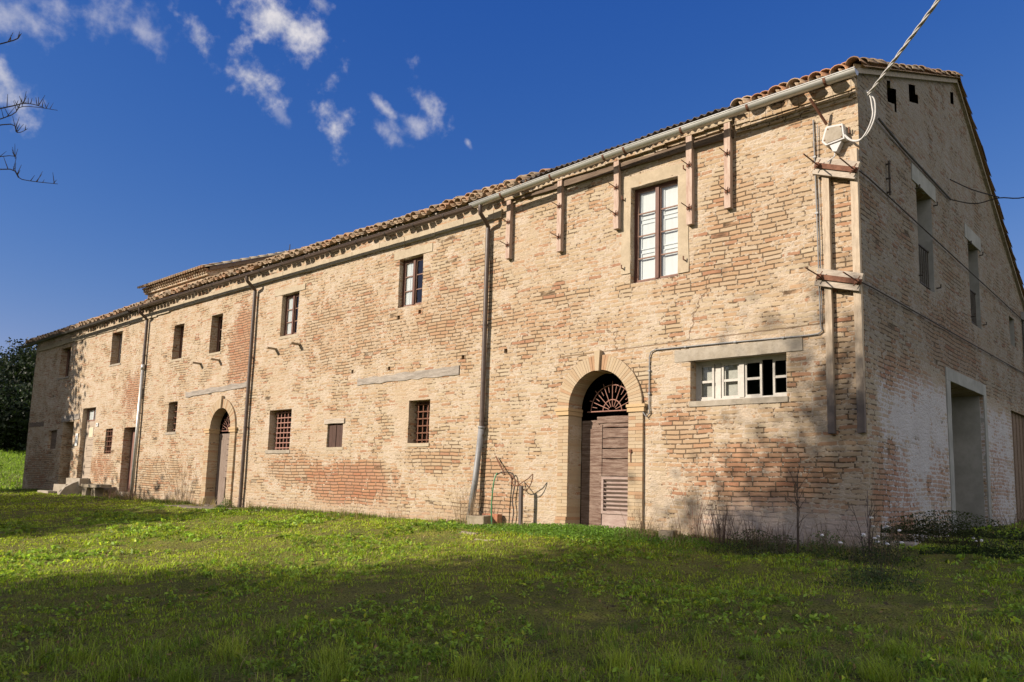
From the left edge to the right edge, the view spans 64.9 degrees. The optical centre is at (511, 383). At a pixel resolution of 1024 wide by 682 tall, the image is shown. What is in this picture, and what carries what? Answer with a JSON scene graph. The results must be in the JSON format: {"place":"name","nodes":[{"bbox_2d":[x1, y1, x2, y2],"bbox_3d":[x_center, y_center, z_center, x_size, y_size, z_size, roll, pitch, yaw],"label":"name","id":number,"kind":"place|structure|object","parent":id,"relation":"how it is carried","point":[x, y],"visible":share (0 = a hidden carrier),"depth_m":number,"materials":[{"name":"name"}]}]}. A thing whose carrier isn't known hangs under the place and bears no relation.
{"place":"outdoors","nodes":[
{"label":"outdoors","id":0,"kind":"place"},
{"bbox_2d":[0,447,1023,681],"bbox_3d":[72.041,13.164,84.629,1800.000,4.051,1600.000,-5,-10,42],"label":"ground","id":1,"kind":"structure","parent":0,"point":[596,612],"depth_m":8.14,"materials":[{"name":"plant"}]},
{"bbox_2d":[0,378,32,451],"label":"evergreen tree","id":2,"kind":"object","parent":1,"relation":"on","point":[15,406],"visible":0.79,"depth_m":52.06,"materials":[{"name":"green plant"}]},
{"bbox_2d":[0,358,33,391],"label":"evergreen tree","id":3,"kind":"object","parent":1,"relation":"on","point":[4,378],"visible":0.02,"depth_m":55.38,"materials":[{"name":"green plant"}]},
{"bbox_2d":[0,337,37,385],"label":"evergreen tree","id":4,"kind":"object","parent":1,"relation":"on","point":[21,359],"visible":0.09,"depth_m":58.30,"materials":[{"name":"green plant"}]},
{"bbox_2d":[0,31,57,183],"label":"bare tree","id":5,"kind":"object","parent":1,"relation":"on","point":[21,102],"visible":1,"depth_m":4.83,"materials":[{"name":"brown plant"}]},
{"bbox_2d":[26,362,34,386],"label":"evergreen tree","id":6,"kind":"object","parent":1,"relation":"on","point":[28,373],"visible":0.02,"depth_m":56.84,"materials":[{"name":"green plant"}]},
{"bbox_2d":[81,484,111,496],"bbox_3d":[-14.817,3.894,28.638,1.789,0.622,0.408,-5,-10,42],"label":"stone bench","id":7,"kind":"object","parent":1,"relation":"on","point":[97,489],"visible":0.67,"depth_m":28.50,"materials":[{"name":"grey stone"}]},
{"bbox_2d":[98,486,120,499],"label":"dry weed","id":8,"kind":"object","parent":1,"relation":"on","point":[113,493],"visible":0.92,"depth_m":27.57,"materials":[{"name":"brown plant"}]},
{"bbox_2d":[119,485,136,499],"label":"dry weed","id":9,"kind":"object","parent":1,"relation":"on","point":[127,492],"visible":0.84,"depth_m":26.77,"materials":[{"name":"brown plant"}]},
{"bbox_2d":[155,455,193,502],"bbox_3d":[-10.372,2.891,24.639,1.261,1.632,1.011,3,-8,-11],"label":"dry weed","id":10,"kind":"object","parent":1,"relation":"on","point":[177,498],"visible":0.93,"depth_m":24.56,"materials":[{"name":"beige plant"}]},
{"bbox_2d":[215,494,233,507],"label":"green weed","id":11,"kind":"object","parent":1,"relation":"on","point":[225,501],"visible":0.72,"depth_m":22.46,"materials":[{"name":"green plant"}]},
{"bbox_2d":[449,488,468,521],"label":"dry weed","id":12,"kind":"object","parent":1,"relation":"on","point":[460,505],"visible":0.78,"depth_m":16.37,"materials":[{"name":"beige plant"}]},
{"bbox_2d":[452,479,481,523],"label":"dry weed","id":13,"kind":"object","parent":1,"relation":"on","point":[471,508],"visible":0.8,"depth_m":16.01,"materials":[{"name":"beige plant"}]},
{"bbox_2d":[467,515,490,526],"bbox_3d":[-0.642,2.713,15.849,0.418,0.238,0.335,-3,-9,31],"label":"stone block","id":14,"kind":"object","parent":1,"relation":"on","point":[478,519],"depth_m":15.73,"materials":[{"name":"beige stone"}]},
{"bbox_2d":[482,513,501,522],"bbox_3d":[-0.396,2.720,15.956,0.423,0.262,0.144,-5,-10,42],"label":"hollow brick","id":15,"kind":"object","parent":1,"relation":"on","point":[498,517],"visible":0.45,"depth_m":15.82,"materials":[{"name":"brick"}]},
{"bbox_2d":[491,473,497,521],"bbox_3d":[-0.352,2.301,15.699,0.118,1.107,0.046,1,-7,2],"label":"green pipe","id":16,"kind":"object","parent":1,"relation":"on","point":[492,495],"visible":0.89,"depth_m":15.71,"materials":[{"name":"plastic"}]},
{"bbox_2d":[497,471,515,523],"bbox_3d":[-0.122,2.270,15.719,0.378,1.089,0.052,1,-8,7],"label":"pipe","id":17,"kind":"object","parent":1,"relation":"on","point":[513,491],"visible":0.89,"depth_m":15.72,"materials":[{"name":"metal"}]},
{"bbox_2d":[2,516,1023,681],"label":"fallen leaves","id":18,"kind":"object","parent":1,"relation":"on","point":[429,663],"visible":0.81,"depth_m":8.01,"materials":[{"name":"brown plant"}]},
{"bbox_2d":[510,474,532,527],"bbox_3d":[0.164,2.297,15.293,0.589,1.145,0.079,-5,-10,42],"label":"wire hoop post","id":19,"kind":"object","parent":1,"relation":"on","point":[520,511],"visible":0.98,"depth_m":15.26,"materials":[{"name":"metal"}]},
{"bbox_2d":[20,56,1023,549],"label":"farmhouse","id":20,"kind":"object","parent":1,"relation":"on","point":[746,308],"visible":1,"depth_m":15.46,"materials":[{"name":"brick"}]},
{"bbox_2d":[65,349,70,376],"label":"window","id":21,"kind":"structure","parent":20,"relation":"in","point":[68,355],"depth_m":33.63,"materials":[{"name":"brown paint"}]},
{"bbox_2d":[75,433,77,445],"bbox_3d":[-16.906,2.190,31.238,0.220,0.480,0.016,-5,-10,42],"label":"notice plate","id":22,"kind":"object","parent":20,"relation":"attached to","point":[76,438],"visible":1,"depth_m":31.22,"materials":[{"name":"white ceramic"}]},
{"bbox_2d":[81,408,95,477],"bbox_3d":[-16.060,2.447,30.713,1.280,3.000,0.080,-5,-10,42],"label":"door","id":23,"kind":"structure","parent":20,"relation":"in","point":[87,455],"depth_m":30.86,"materials":[{"name":"brown wood"}]},
{"bbox_2d":[89,427,93,436],"bbox_3d":[-16.090,1.879,30.767,0.400,0.380,0.008,-5,-10,42],"label":"paper notice","id":24,"kind":"object","parent":20,"relation":"attached to","point":[91,431],"visible":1,"depth_m":30.76,"materials":[{"name":"white paper"}]},
{"bbox_2d":[105,429,112,453],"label":"window","id":25,"kind":"structure","parent":20,"relation":"in","point":[109,436],"depth_m":29.31,"materials":[{"name":"brown paint"}]},
{"bbox_2d":[118,334,122,362],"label":"window","id":26,"kind":"structure","parent":20,"relation":"in","point":[120,343],"depth_m":30.19,"materials":[{"name":"brown paint"}]},
{"bbox_2d":[127,428,134,491],"bbox_3d":[-13.098,2.771,28.084,1.180,2.440,0.070,-5,-10,42],"label":"door","id":27,"kind":"structure","parent":20,"relation":"in","point":[133,429],"depth_m":28.39,"materials":[{"name":"wood"}]},
{"bbox_2d":[172,403,177,431],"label":"window","id":28,"kind":"structure","parent":20,"relation":"in","point":[176,405],"depth_m":26.39,"materials":[{"name":"brown paint"}]},
{"bbox_2d":[179,326,183,357],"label":"window","id":29,"kind":"structure","parent":20,"relation":"in","point":[182,328],"depth_m":26.75,"materials":[{"name":"brown paint"}]},
{"bbox_2d":[216,316,222,351],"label":"window","id":30,"kind":"structure","parent":20,"relation":"in","point":[220,318],"depth_m":25.07,"materials":[{"name":"brown paint"}]},
{"bbox_2d":[215,415,229,504],"bbox_3d":[-8.438,2.289,23.887,1.160,2.806,0.090,-5,-10,42],"label":"door","id":31,"kind":"structure","parent":20,"relation":"in","point":[224,438],"depth_m":24.05,"materials":[{"name":"brown wood"}]},
{"bbox_2d":[273,410,291,449],"bbox_3d":[-6.107,1.280,21.865,1.110,1.130,0.122,-5,-10,42],"label":"window","id":32,"kind":"structure","parent":20,"relation":"in","point":[289,412],"depth_m":21.93,"materials":[{"name":"brown paint"}]},
{"bbox_2d":[284,293,299,335],"bbox_3d":[-5.985,-1.871,22.121,0.870,1.210,0.090,-5,-10,42],"label":"window","id":33,"kind":"structure","parent":20,"relation":"in","point":[291,301],"depth_m":22.26,"materials":[{"name":"brown paint"}]},
{"bbox_2d":[402,256,423,306],"bbox_3d":[-2.261,-2.349,18.793,0.880,1.200,0.090,-5,-10,42],"label":"window","id":34,"kind":"structure","parent":20,"relation":"in","point":[409,289],"depth_m":18.93,"materials":[{"name":"brown paint"}]},
{"bbox_2d":[414,401,429,442],"bbox_3d":[-1.916,0.879,18.097,0.750,1.000,0.122,-5,-10,42],"label":"window","id":35,"kind":"structure","parent":20,"relation":"in","point":[418,411],"depth_m":18.15,"materials":[{"name":"brown paint"}]},
{"bbox_2d":[581,381,631,527],"bbox_3d":[1.717,1.317,14.614,1.410,2.790,0.490,-5,-10,42],"label":"door","id":36,"kind":"structure","parent":20,"relation":"in","point":[602,495],"depth_m":14.82,"materials":[{"name":"brown wood"}]},
{"bbox_2d":[634,179,677,282],"bbox_3d":[2.623,-2.692,14.396,1.020,1.830,0.110,-5,-10,42],"label":"window","id":37,"kind":"structure","parent":20,"relation":"in","point":[656,242],"depth_m":14.43,"materials":[{"name":"white glass"}]},
{"bbox_2d":[674,337,802,406],"bbox_3d":[3.671,-0.127,13.006,2.213,0.981,0.312,-5,-10,42],"label":"window","id":38,"kind":"structure","parent":20,"relation":"in","point":[718,382],"depth_m":13.07,"materials":[{"name":"white paint"}]},
{"bbox_2d":[843,0,939,141],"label":"overhead cable","id":39,"kind":"object","parent":20,"relation":"attached to","point":[911,37],"visible":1,"depth_m":11.13,"materials":[{"name":"white plastic"}]},
{"bbox_2d":[911,163,941,292],"bbox_3d":[7.266,-2.701,14.444,0.444,2.083,1.442,-5,-10,42],"label":"window","id":40,"kind":"structure","parent":20,"relation":"in","point":[924,214],"depth_m":14.70,"materials":[{"name":"brown paint"}]},
{"bbox_2d":[964,223,986,328],"bbox_3d":[9.604,-2.194,16.991,0.444,2.052,1.352,-5,-10,42],"label":"window","id":41,"kind":"structure","parent":20,"relation":"in","point":[969,234],"depth_m":17.21,"materials":[{"name":"grey paint"}]},
{"bbox_2d":[950,179,1023,203],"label":"service wire","id":42,"kind":"object","parent":20,"relation":"attached to","point":[983,193],"visible":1,"depth_m":14.86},
{"bbox_2d":[1009,320,1014,346],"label":"window","id":43,"kind":"structure","parent":20,"relation":"in","point":[1011,322],"depth_m":19.67,"materials":[{"name":"grey paint"}]},
{"bbox_2d":[1011,412,1023,522],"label":"plank door","id":44,"kind":"structure","parent":20,"relation":"in","point":[1017,420],"depth_m":19.39,"materials":[{"name":"wood"}]},
{"bbox_2d":[619,503,665,535],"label":"dry weed","id":45,"kind":"object","parent":1,"relation":"on","point":[640,523],"visible":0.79,"depth_m":13.18,"materials":[{"name":"brown plant"}]},
{"bbox_2d":[658,530,676,540],"bbox_3d":[2.510,2.458,12.972,0.258,0.181,0.255,-2,-8,25],"label":"stone block","id":46,"kind":"object","parent":1,"relation":"on","point":[664,533],"depth_m":12.89,"materials":[{"name":"grey stone"}]},
{"bbox_2d":[667,486,723,541],"bbox_3d":[2.895,2.055,12.710,0.655,0.947,0.896,2,-8,-6],"label":"dry weed","id":47,"kind":"object","parent":1,"relation":"on","point":[696,520],"visible":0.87,"depth_m":12.70,"materials":[{"name":"brown plant"}]},
{"bbox_2d":[698,502,740,544],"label":"dry weed","id":48,"kind":"object","parent":1,"relation":"on","point":[722,535],"visible":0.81,"depth_m":12.18,"materials":[{"name":"brown plant"}]},
{"bbox_2d":[706,514,794,555],"bbox_3d":[3.493,2.154,11.560,1.029,0.585,1.035,-5,-10,42],"label":"dry weed","id":49,"kind":"object","parent":1,"relation":"on","point":[748,543],"visible":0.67,"depth_m":11.46,"materials":[{"name":"brown plant"}]},
{"bbox_2d":[740,520,819,558],"bbox_3d":[3.804,2.133,11.152,0.919,0.565,1.027,-5,-10,42],"label":"dry weed","id":50,"kind":"object","parent":1,"relation":"on","point":[785,546],"visible":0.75,"depth_m":11.04,"materials":[{"name":"brown plant"}]},
{"bbox_2d":[784,466,809,555],"bbox_3d":[3.901,1.724,10.861,0.401,1.236,0.221,4,-8,-15],"label":"tall stake weed","id":51,"kind":"object","parent":1,"relation":"on","point":[798,512],"visible":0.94,"depth_m":10.89,"materials":[{"name":"brown plant"}]},
{"bbox_2d":[793,512,855,560],"bbox_3d":[4.255,2.065,10.941,0.707,0.635,0.739,-5,-10,42],"label":"dry weed","id":52,"kind":"object","parent":1,"relation":"on","point":[823,545],"visible":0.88,"depth_m":10.85,"materials":[{"name":"brown plant"}]},
{"bbox_2d":[849,491,879,556],"bbox_3d":[4.705,1.873,10.536,0.370,0.943,0.542,4,-8,-18],"label":"bare sapling","id":53,"kind":"object","parent":1,"relation":"on","point":[869,527],"visible":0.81,"depth_m":10.60,"materials":[{"name":"brown plant"}]},
{"bbox_2d":[820,517,925,570],"bbox_3d":[4.627,2.023,10.272,1.148,0.650,1.107,-5,-10,42],"label":"flower bush","id":54,"kind":"object","parent":1,"relation":"on","point":[883,555],"visible":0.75,"depth_m":10.16,"materials":[{"name":"green plant"}]},
{"bbox_2d":[815,557,930,592],"bbox_3d":[3.997,2.067,8.855,1.044,0.339,1.357,-5,-10,42],"label":"bush","id":55,"kind":"object","parent":1,"relation":"on","point":[878,577],"visible":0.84,"depth_m":8.77,"materials":[{"name":"green plant"}]},
{"bbox_2d":[890,541,912,547],"bbox_3d":[5.611,2.352,11.605,0.311,0.143,0.322,-2,-8,25],"label":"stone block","id":56,"kind":"object","parent":1,"relation":"on","point":[909,543],"depth_m":11.49,"materials":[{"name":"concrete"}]},
{"bbox_2d":[880,501,1023,540],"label":"wild bush","id":57,"kind":"object","parent":1,"relation":"on","point":[972,533],"visible":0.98,"depth_m":10.53,"materials":[{"name":"green plant"}]},
{"bbox_2d":[880,505,1023,545],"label":"wild bush","id":58,"kind":"object","parent":1,"relation":"on","point":[918,539],"visible":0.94,"depth_m":10.76,"materials":[{"name":"green plant"}]},
{"bbox_2d":[919,529,1023,559],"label":"wild bush","id":59,"kind":"object","parent":1,"relation":"on","point":[965,548],"visible":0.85,"depth_m":10.44,"materials":[{"name":"green plant"}]},
{"bbox_2d":[972,528,1023,554],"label":"wild bush","id":60,"kind":"object","parent":1,"relation":"on","point":[1019,548],"visible":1,"depth_m":10.11,"materials":[{"name":"green plant"}]},
{"bbox_2d":[0,0,1023,364],"label":"sky","id":61,"kind":"structure","parent":0,"point":[183,135],"materials":[{"name":"blue"}]}
]}

